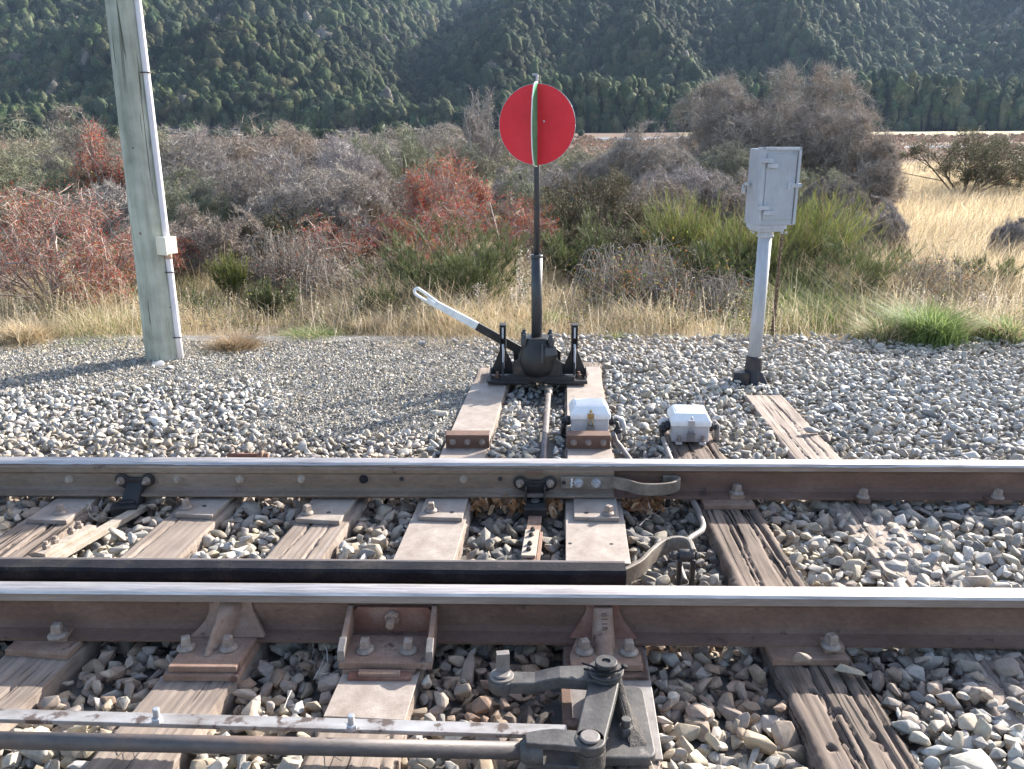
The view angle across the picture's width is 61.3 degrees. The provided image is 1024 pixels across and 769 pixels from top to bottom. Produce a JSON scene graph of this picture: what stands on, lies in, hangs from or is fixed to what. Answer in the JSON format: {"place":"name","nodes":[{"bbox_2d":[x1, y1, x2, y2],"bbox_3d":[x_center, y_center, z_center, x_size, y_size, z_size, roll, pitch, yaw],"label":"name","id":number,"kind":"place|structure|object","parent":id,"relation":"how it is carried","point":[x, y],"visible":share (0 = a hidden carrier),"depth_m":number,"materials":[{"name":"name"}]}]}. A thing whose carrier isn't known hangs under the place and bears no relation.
{"place":"outdoors","nodes":[
{"label":"outdoors","id":0,"kind":"place"},
{"bbox_2d":[0,335,521,445],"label":"path","id":1,"kind":"structure","parent":0,"point":[308,436],"depth_m":5.71,"materials":[{"name":"gravel"}]},
{"bbox_2d":[4,409,720,767],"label":"dry leaves","id":2,"kind":"object","parent":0,"point":[640,505],"depth_m":3.75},
{"bbox_2d":[75,0,842,132],"bbox_3d":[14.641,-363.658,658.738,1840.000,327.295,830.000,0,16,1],"label":"hills","id":3,"kind":"structure","parent":0,"point":[211,127],"depth_m":354.82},
{"bbox_2d":[0,0,1023,132],"bbox_3d":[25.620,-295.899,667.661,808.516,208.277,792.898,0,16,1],"label":"hill forest","id":4,"kind":"object","parent":3,"relation":"on","point":[383,60],"visible":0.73,"depth_m":427.02,"materials":[{"name":"plant"}]},
{"bbox_2d":[0,215,1023,351],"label":"grass","id":5,"kind":"structure","parent":0,"point":[838,320],"depth_m":7.74,"materials":[{"name":"plant"}]},
{"bbox_2d":[0,159,1023,314],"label":"tall grass","id":6,"kind":"structure","parent":0,"point":[958,228],"depth_m":13.87,"materials":[{"name":"plant"}]},
{"bbox_2d":[0,129,1023,768],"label":"ground","id":7,"kind":"structure","parent":0,"point":[548,707],"depth_m":2.82,"materials":[{"name":"soil"}]},
{"bbox_2d":[0,313,76,346],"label":"grass tussock","id":8,"kind":"object","parent":7,"relation":"on","point":[19,334],"depth_m":6.90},
{"bbox_2d":[0,110,87,193],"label":"grey shrub","id":9,"kind":"object","parent":7,"relation":"on","point":[14,150],"visible":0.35,"depth_m":22.52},
{"bbox_2d":[0,150,96,228],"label":"grey shrub","id":10,"kind":"object","parent":7,"relation":"on","point":[53,179],"visible":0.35,"depth_m":15.25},
{"bbox_2d":[0,175,133,306],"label":"rose bush","id":11,"kind":"object","parent":7,"relation":"on","point":[22,250],"visible":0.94,"depth_m":8.11,"materials":[{"name":"plant"}]},
{"bbox_2d":[18,98,121,195],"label":"rose bush","id":12,"kind":"object","parent":7,"relation":"on","point":[68,145],"visible":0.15,"depth_m":17.14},
{"bbox_2d":[27,178,128,254],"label":"grey shrub","id":13,"kind":"object","parent":7,"relation":"on","point":[114,199],"visible":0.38,"depth_m":12.66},
{"bbox_2d":[50,249,136,315],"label":"rose bush","id":14,"kind":"object","parent":7,"relation":"on","point":[102,284],"visible":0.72,"depth_m":8.06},
{"bbox_2d":[65,115,126,238],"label":"rose bush","id":15,"kind":"object","parent":7,"relation":"on","point":[95,152],"visible":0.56,"depth_m":15.07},
{"bbox_2d":[162,165,242,251],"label":"grey shrub","id":16,"kind":"object","parent":7,"relation":"on","point":[173,204],"visible":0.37,"depth_m":12.96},
{"bbox_2d":[160,120,266,231],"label":"grey shrub","id":17,"kind":"object","parent":7,"relation":"on","point":[203,162],"visible":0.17,"depth_m":15.14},
{"bbox_2d":[169,202,274,282],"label":"grey shrub","id":18,"kind":"object","parent":7,"relation":"on","point":[208,242],"visible":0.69,"depth_m":10.26,"materials":[{"name":"plant"}]},
{"bbox_2d":[201,242,250,303],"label":"broom bush","id":19,"kind":"object","parent":7,"relation":"on","point":[230,273],"visible":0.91,"depth_m":9.24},
{"bbox_2d":[182,158,298,233],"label":"grey shrub","id":20,"kind":"object","parent":7,"relation":"on","point":[241,188],"visible":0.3,"depth_m":13.16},
{"bbox_2d":[183,110,323,188],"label":"grey shrub","id":21,"kind":"object","parent":7,"relation":"on","point":[305,142],"visible":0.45,"depth_m":21.78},
{"bbox_2d":[241,275,304,322],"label":"broom bush","id":22,"kind":"object","parent":7,"relation":"on","point":[265,294],"visible":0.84,"depth_m":8.29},
{"bbox_2d":[215,202,378,304],"bbox_3d":[-2.432,-1.300,9.733,1.754,1.598,1.786,0,16,1],"label":"bramble","id":23,"kind":"object","parent":7,"relation":"on","point":[290,261],"visible":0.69,"depth_m":9.50,"materials":[{"name":"plant"}]},
{"bbox_2d":[239,162,390,264],"bbox_3d":[-2.898,-2.463,12.533,2.413,1.515,2.477,0,16,1],"label":"grey shrub","id":24,"kind":"object","parent":7,"relation":"on","point":[308,184],"visible":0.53,"depth_m":11.97,"materials":[{"name":"plant"}]},
{"bbox_2d":[246,127,391,225],"bbox_3d":[-3.331,-3.326,14.891,2.664,2.117,2.584,0,16,1],"label":"grey shrub","id":25,"kind":"object","parent":7,"relation":"on","point":[338,147],"visible":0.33,"depth_m":14.33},
{"bbox_2d":[253,244,399,313],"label":"bramble","id":26,"kind":"object","parent":7,"relation":"on","point":[309,280],"visible":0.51,"depth_m":8.95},
{"bbox_2d":[280,208,403,273],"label":"rose bush","id":27,"kind":"object","parent":7,"relation":"on","point":[343,237],"visible":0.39,"depth_m":10.83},
{"bbox_2d":[289,175,403,249],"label":"grey shrub","id":28,"kind":"object","parent":7,"relation":"on","point":[380,200],"visible":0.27,"depth_m":12.12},
{"bbox_2d":[340,124,450,217],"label":"grey shrub","id":29,"kind":"object","parent":7,"relation":"on","point":[413,154],"visible":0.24,"depth_m":16.40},
{"bbox_2d":[348,167,443,243],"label":"grey shrub","id":30,"kind":"object","parent":7,"relation":"on","point":[392,197],"visible":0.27,"depth_m":12.99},
{"bbox_2d":[358,206,436,263],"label":"rose bush","id":31,"kind":"object","parent":7,"relation":"on","point":[398,224],"visible":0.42,"depth_m":10.85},
{"bbox_2d":[379,119,467,179],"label":"grey shrub","id":32,"kind":"object","parent":7,"relation":"on","point":[429,143],"visible":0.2,"depth_m":24.88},
{"bbox_2d":[394,148,496,255],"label":"rose bush","id":33,"kind":"object","parent":7,"relation":"on","point":[419,193],"visible":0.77,"depth_m":11.72,"materials":[{"name":"plant"}]},
{"bbox_2d":[350,207,549,309],"bbox_3d":[-0.433,-1.182,8.483,1.875,1.123,1.775,10,19,32],"label":"broom bush","id":34,"kind":"object","parent":7,"relation":"on","point":[487,259],"visible":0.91,"depth_m":8.18,"materials":[{"name":"plant"}]},
{"bbox_2d":[407,136,500,201],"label":"grey shrub","id":35,"kind":"object","parent":7,"relation":"on","point":[481,164],"visible":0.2,"depth_m":18.57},
{"bbox_2d":[458,84,510,174],"bbox_3d":[-0.580,-5.249,19.340,1.468,2.969,1.353,13,21,38],"label":"bare tree","id":36,"kind":"object","parent":7,"relation":"on","point":[484,141],"visible":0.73,"depth_m":19.22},
{"bbox_2d":[417,186,561,267],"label":"rose bush","id":37,"kind":"object","parent":7,"relation":"on","point":[517,220],"visible":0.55,"depth_m":10.16,"materials":[{"name":"plant"}]},
{"bbox_2d":[462,164,552,247],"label":"rose bush","id":38,"kind":"object","parent":7,"relation":"on","point":[522,190],"visible":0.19,"depth_m":13.12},
{"bbox_2d":[0,323,1022,353],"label":"thatch","id":39,"kind":"object","parent":7,"relation":"on","point":[266,331],"visible":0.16,"depth_m":7.02,"materials":[{"name":"beige plant"}]},
{"bbox_2d":[0,496,1023,768],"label":"ballast","id":40,"kind":"structure","parent":7,"relation":"on","point":[786,736],"depth_m":2.71,"materials":[{"name":"stone"}]},
{"bbox_2d":[0,707,566,737],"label":"flat bar","id":41,"kind":"object","parent":40,"relation":"on","point":[155,718],"visible":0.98,"depth_m":2.28,"materials":[{"name":"metal"}]},
{"bbox_2d":[0,333,1023,498],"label":"ballast","id":42,"kind":"structure","parent":7,"relation":"on","point":[409,451],"depth_m":5.15,"materials":[{"name":"stone"}]},
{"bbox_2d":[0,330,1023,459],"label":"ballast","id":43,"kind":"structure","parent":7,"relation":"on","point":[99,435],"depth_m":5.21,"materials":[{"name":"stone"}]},
{"bbox_2d":[0,66,1023,134],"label":"valley forest","id":44,"kind":"object","parent":7,"relation":"on","point":[599,104],"visible":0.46,"depth_m":292.82,"materials":[{"name":"plant"}]},
{"bbox_2d":[0,261,1023,338],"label":"seed grass","id":45,"kind":"structure","parent":7,"relation":"on","point":[21,293],"depth_m":7.35,"materials":[{"name":"plant"}]},
{"bbox_2d":[0,133,1023,198],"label":"grass field","id":46,"kind":"structure","parent":7,"relation":"on","point":[908,139],"depth_m":101.61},
{"bbox_2d":[0,359,1023,459],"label":"track bed","id":47,"kind":"object","parent":7,"relation":"on","point":[552,444],"visible":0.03,"depth_m":4.90,"materials":[{"name":"gravel"}]},
{"bbox_2d":[0,497,118,556],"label":"timber","id":48,"kind":"object","parent":47,"relation":"on","point":[24,538],"visible":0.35,"depth_m":3.53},
{"bbox_2d":[27,497,102,524],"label":"slide plate","id":49,"kind":"object","parent":48,"relation":"on","point":[57,511],"visible":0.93,"depth_m":3.69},
{"bbox_2d":[0,497,248,752],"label":"timber","id":50,"kind":"object","parent":47,"relation":"on","point":[28,682],"visible":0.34,"depth_m":2.73,"materials":[{"name":"wood"}]},
{"bbox_2d":[5,622,86,659],"bbox_3d":[-1.477,0.787,2.787,0.210,0.087,0.200,2,17,7],"label":"tie plate","id":51,"kind":"object","parent":50,"relation":"on","point":[58,645],"visible":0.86,"depth_m":2.72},
{"bbox_2d":[105,0,183,361],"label":"power pole","id":52,"kind":"object","parent":47,"relation":"on","point":[154,243],"visible":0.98,"depth_m":5.89,"materials":[{"name":"grey wood"}]},
{"bbox_2d":[84,498,371,768],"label":"timber","id":53,"kind":"object","parent":47,"relation":"on","point":[308,541],"visible":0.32,"depth_m":2.54,"materials":[{"name":"wood"}]},
{"bbox_2d":[163,602,265,681],"bbox_3d":[-0.911,0.786,2.691,0.260,0.138,0.262,0,16,1],"label":"rail brace","id":54,"kind":"object","parent":53,"relation":"on","point":[221,644],"visible":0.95,"depth_m":2.67,"materials":[{"name":"metal"}]},
{"bbox_2d":[295,498,358,524],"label":"slide plate","id":55,"kind":"object","parent":53,"relation":"on","point":[332,511],"visible":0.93,"depth_m":3.68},
{"bbox_2d":[299,368,509,768],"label":"timber","id":56,"kind":"object","parent":47,"relation":"on","point":[332,762],"visible":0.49,"depth_m":2.35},
{"bbox_2d":[0,557,626,584],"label":"switch blade","id":57,"kind":"object","parent":56,"relation":"on","point":[344,571],"visible":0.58,"depth_m":2.91,"materials":[{"name":"metal"}]},
{"bbox_2d":[626,536,700,585],"bbox_3d":[0.493,0.685,3.138,0.408,0.162,0.149,-8,18,-25],"label":"points detector","id":58,"kind":"object","parent":57,"relation":"attached to","point":[680,549],"visible":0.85,"depth_m":3.15,"materials":[{"name":"metal"}]},
{"bbox_2d":[323,669,420,719],"bbox_3d":[-0.392,0.861,2.652,0.232,0.006,0.508,1,17,5],"label":"cover plate","id":59,"kind":"object","parent":56,"relation":"on","point":[388,700],"visible":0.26,"depth_m":2.49,"materials":[{"name":"metal"}]},
{"bbox_2d":[337,605,437,680],"bbox_3d":[-0.381,0.793,2.661,0.289,0.131,0.226,0,16,1],"label":"box bracket","id":60,"kind":"object","parent":59,"relation":"on","point":[382,657],"visible":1,"depth_m":2.66,"materials":[{"name":"metal"}]},
{"bbox_2d":[394,498,470,559],"bbox_3d":[-0.315,0.591,3.562,0.232,0.006,0.580,1,17,5],"label":"cover plate","id":61,"kind":"object","parent":56,"relation":"on","point":[429,540],"visible":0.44,"depth_m":3.46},
{"bbox_2d":[418,497,468,521],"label":"slide plate","id":62,"kind":"object","parent":61,"relation":"on","point":[442,509],"visible":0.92,"depth_m":3.67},
{"bbox_2d":[439,383,506,457],"bbox_3d":[-0.215,0.241,4.741,0.225,0.006,1.738,1,17,5],"label":"cover plate","id":63,"kind":"object","parent":56,"relation":"on","point":[480,408],"visible":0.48,"depth_m":4.98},
{"bbox_2d":[413,73,588,383],"bbox_3d":[-0.071,-0.942,5.387,1.138,1.873,0.420,0,16,1],"label":"points lever stand","id":64,"kind":"object","parent":63,"relation":"on","point":[537,123],"visible":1,"depth_m":5.35,"materials":[{"name":"black metal"}]},
{"bbox_2d":[562,362,661,768],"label":"timber","id":65,"kind":"object","parent":47,"relation":"on","point":[657,764],"visible":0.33,"depth_m":3.66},
{"bbox_2d":[567,367,612,458],"bbox_3d":[0.427,0.184,4.924,0.225,0.006,2.146,1,17,3],"label":"cover plate","id":66,"kind":"object","parent":65,"relation":"on","point":[592,388],"visible":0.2,"depth_m":5.31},
{"bbox_2d":[561,398,625,442],"bbox_3d":[0.440,0.206,4.662,0.354,0.229,0.228,0,16,1],"label":"detector box","id":67,"kind":"object","parent":66,"relation":"on","point":[590,414],"visible":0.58,"depth_m":4.58,"materials":[{"name":"white paint"}]},
{"bbox_2d":[566,499,630,564],"bbox_3d":[0.344,0.588,3.561,0.245,0.007,0.622,1,17,3],"label":"cover plate","id":68,"kind":"object","parent":65,"relation":"on","point":[596,540],"visible":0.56,"depth_m":3.45,"materials":[{"name":"metal"}]},
{"bbox_2d":[574,498,618,520],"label":"slide plate","id":69,"kind":"object","parent":68,"relation":"on","point":[595,509],"visible":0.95,"depth_m":3.67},
{"bbox_2d":[564,646,662,760],"bbox_3d":[0.282,0.890,2.543,0.258,0.006,0.605,1,17,3],"label":"cover plate","id":70,"kind":"object","parent":65,"relation":"on","point":[578,696],"visible":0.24,"depth_m":2.47,"materials":[{"name":"metal"}]},
{"bbox_2d":[488,650,655,768],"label":"bell crank","id":71,"kind":"object","parent":70,"relation":"on","point":[612,726],"visible":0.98,"depth_m":2.35,"materials":[{"name":"metal"}]},
{"bbox_2d":[0,729,579,768],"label":"pull rod","id":72,"kind":"object","parent":71,"relation":"attached to","point":[548,749],"visible":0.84,"depth_m":2.20,"materials":[{"name":"metal"}]},
{"bbox_2d":[564,605,648,679],"bbox_3d":[0.286,0.788,2.659,0.247,0.135,0.220,0,16,1],"label":"rail brace","id":73,"kind":"object","parent":70,"relation":"on","point":[598,630],"visible":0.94,"depth_m":2.66,"materials":[{"name":"metal"}]},
{"bbox_2d":[732,147,802,385],"bbox_3d":[1.584,-0.722,5.449,0.325,1.501,0.219,-4,17,-11],"label":"relay box post","id":74,"kind":"object","parent":47,"relation":"on","point":[773,185],"visible":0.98,"depth_m":5.29,"materials":[{"name":"grey paint"}]},
{"bbox_2d":[752,147,797,225],"bbox_3d":[1.613,-1.204,5.254,0.266,0.463,0.067,-4,17,-11],"label":"door","id":75,"kind":"structure","parent":74,"relation":"in","point":[776,195],"depth_m":5.22,"materials":[{"name":"grey paint"}]},
{"bbox_2d":[664,431,922,768],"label":"timber","id":76,"kind":"object","parent":47,"relation":"on","point":[839,720],"visible":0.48,"depth_m":2.56,"materials":[{"name":"wood"}]},
{"bbox_2d":[0,581,1023,648],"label":"stock rail","id":77,"kind":"object","parent":76,"relation":"on","point":[858,617],"visible":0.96,"depth_m":2.74,"materials":[{"name":"metal"}]},
{"bbox_2d":[0,457,1023,500],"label":"stock rail","id":78,"kind":"object","parent":76,"relation":"on","point":[827,479],"visible":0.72,"depth_m":3.80,"materials":[{"name":"metal"}]},
{"bbox_2d":[0,465,613,497],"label":"switch blade","id":79,"kind":"object","parent":78,"relation":"attached to","point":[178,481],"visible":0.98,"depth_m":3.81,"materials":[{"name":"metal"}]},
{"bbox_2d":[34,473,154,556],"bbox_3d":[-1.774,0.556,3.540,0.171,0.156,0.722,5,17,18],"label":"stretcher bar","id":80,"kind":"object","parent":79,"relation":"attached to","point":[129,507],"visible":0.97,"depth_m":3.64,"materials":[{"name":"beige metal"}]},
{"bbox_2d":[561,475,680,508],"bbox_3d":[0.474,0.487,3.781,0.522,0.167,0.135,0,16,1],"label":"points detector","id":81,"kind":"object","parent":79,"relation":"attached to","point":[668,485],"visible":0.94,"depth_m":3.76,"materials":[{"name":"metal"}]},
{"bbox_2d":[513,470,556,559],"bbox_3d":[0.095,0.560,3.479,0.192,0.185,0.698,0,16,1],"label":"stretcher bar","id":82,"kind":"object","parent":78,"relation":"attached to","point":[535,511],"visible":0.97,"depth_m":3.70,"materials":[{"name":"beige metal"}]},
{"bbox_2d":[657,405,719,452],"bbox_3d":[0.933,0.239,4.564,0.331,0.231,0.228,1,17,4],"label":"detector box","id":83,"kind":"object","parent":76,"relation":"on","point":[687,423],"visible":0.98,"depth_m":4.48,"materials":[{"name":"white paint"}]},
{"bbox_2d":[764,632,849,664],"bbox_3d":[0.917,0.790,2.739,0.235,0.087,0.215,0,16,1],"label":"tie plate","id":84,"kind":"object","parent":76,"relation":"on","point":[830,650],"visible":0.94,"depth_m":2.66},
{"bbox_2d":[744,395,1023,753],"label":"timber","id":85,"kind":"object","parent":47,"relation":"on","point":[785,421],"visible":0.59,"depth_m":3.63,"materials":[{"name":"wood"}]},
{"bbox_2d":[486,161,583,223],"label":"grey shrub","id":86,"kind":"object","parent":7,"relation":"on","point":[495,187],"visible":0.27,"depth_m":16.08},
{"bbox_2d":[532,185,610,280],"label":"olive shrub","id":87,"kind":"object","parent":7,"relation":"on","point":[559,213],"visible":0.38,"depth_m":10.57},
{"bbox_2d":[540,206,635,285],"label":"broom bush","id":88,"kind":"object","parent":7,"relation":"on","point":[567,258],"visible":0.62,"depth_m":9.67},
{"bbox_2d":[531,159,646,238],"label":"olive shrub","id":89,"kind":"object","parent":7,"relation":"on","point":[600,186],"visible":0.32,"depth_m":11.61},
{"bbox_2d":[567,179,658,263],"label":"olive shrub","id":90,"kind":"object","parent":7,"relation":"on","point":[626,216],"visible":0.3,"depth_m":10.98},
{"bbox_2d":[588,116,706,200],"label":"grey shrub","id":91,"kind":"object","parent":7,"relation":"on","point":[635,163],"visible":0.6,"depth_m":16.32,"materials":[{"name":"plant"}]},
{"bbox_2d":[562,226,733,317],"bbox_3d":[1.370,-0.990,8.724,1.764,1.202,1.774,0,16,1],"label":"bramble","id":92,"kind":"object","parent":7,"relation":"on","point":[626,280],"visible":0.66,"depth_m":8.56,"materials":[{"name":"plant"}]},
{"bbox_2d":[598,175,706,250],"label":"grey shrub","id":93,"kind":"object","parent":7,"relation":"on","point":[669,187],"visible":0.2,"depth_m":12.71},
{"bbox_2d":[631,156,741,234],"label":"grey shrub","id":94,"kind":"object","parent":7,"relation":"on","point":[690,184],"visible":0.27,"depth_m":13.90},
{"bbox_2d":[629,184,744,273],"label":"broom bush","id":95,"kind":"object","parent":7,"relation":"on","point":[696,231],"visible":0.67,"depth_m":9.94,"materials":[{"name":"plant"}]},
{"bbox_2d":[662,139,755,214],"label":"grey shrub","id":96,"kind":"object","parent":7,"relation":"on","point":[732,162],"visible":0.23,"depth_m":16.70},
{"bbox_2d":[669,227,756,295],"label":"broom bush","id":97,"kind":"object","parent":7,"relation":"on","point":[711,263],"visible":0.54,"depth_m":8.81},
{"bbox_2d":[631,240,797,323],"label":"bramble","id":98,"kind":"object","parent":7,"relation":"on","point":[692,291],"visible":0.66,"depth_m":8.26,"materials":[{"name":"plant"}]},
{"bbox_2d":[664,65,773,190],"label":"grey shrub","id":99,"kind":"object","parent":7,"relation":"on","point":[709,93],"visible":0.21,"depth_m":19.44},
{"bbox_2d":[699,166,790,242],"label":"grey shrub","id":100,"kind":"object","parent":7,"relation":"on","point":[723,189],"visible":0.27,"depth_m":13.62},
{"bbox_2d":[689,200,810,292],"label":"broom bush","id":101,"kind":"object","parent":7,"relation":"on","point":[728,247],"visible":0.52,"depth_m":9.15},
{"bbox_2d":[683,57,914,204],"bbox_3d":[6.164,-5.543,19.391,4.744,3.492,4.168,-5,17,-16],"label":"grey shrub","id":102,"kind":"object","parent":7,"relation":"on","point":[760,133],"visible":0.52,"depth_m":18.82,"materials":[{"name":"plant"}]},
{"bbox_2d":[719,176,897,274],"bbox_3d":[3.370,-1.711,9.808,2.024,1.372,2.112,0,16,1],"label":"broom bush","id":103,"kind":"object","parent":7,"relation":"on","point":[815,227],"visible":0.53,"depth_m":9.57,"materials":[{"name":"plant"}]},
{"bbox_2d":[792,174,875,231],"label":"grey shrub","id":104,"kind":"object","parent":7,"relation":"on","point":[808,192],"visible":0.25,"depth_m":13.38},
{"bbox_2d":[741,216,930,298],"bbox_3d":[3.280,-1.244,9.010,1.983,0.950,1.968,0,16,1],"label":"broom bush","id":105,"kind":"object","parent":7,"relation":"on","point":[859,258],"visible":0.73,"depth_m":8.82,"materials":[{"name":"plant"}]},
{"bbox_2d":[788,101,883,217],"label":"grey shrub","id":106,"kind":"object","parent":7,"relation":"on","point":[809,134],"visible":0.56,"depth_m":17.91,"materials":[{"name":"plant"}]},
{"bbox_2d":[811,114,909,218],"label":"grey shrub","id":107,"kind":"object","parent":7,"relation":"on","point":[884,176],"visible":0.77,"depth_m":17.50,"materials":[{"name":"plant"}]},
{"bbox_2d":[855,215,911,261],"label":"grey shrub","id":108,"kind":"object","parent":7,"relation":"on","point":[897,227],"visible":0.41,"depth_m":11.28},
{"bbox_2d":[834,304,941,344],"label":"grass tussock","id":109,"kind":"object","parent":7,"relation":"on","point":[881,331],"depth_m":6.85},
{"bbox_2d":[857,289,1017,349],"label":"grass tussock","id":110,"kind":"object","parent":7,"relation":"on","point":[947,332],"depth_m":6.72,"materials":[{"name":"plant"}]},
{"bbox_2d":[880,234,1003,306],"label":"bramble","id":111,"kind":"object","parent":7,"relation":"on","point":[940,266],"visible":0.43,"depth_m":8.76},
{"bbox_2d":[898,125,1023,195],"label":"olive shrub","id":112,"kind":"object","parent":7,"relation":"on","point":[984,166],"visible":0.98,"depth_m":23.82,"materials":[{"name":"plant"}]},
{"bbox_2d":[959,306,1023,344],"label":"grass tussock","id":113,"kind":"object","parent":7,"relation":"on","point":[1010,332],"depth_m":6.80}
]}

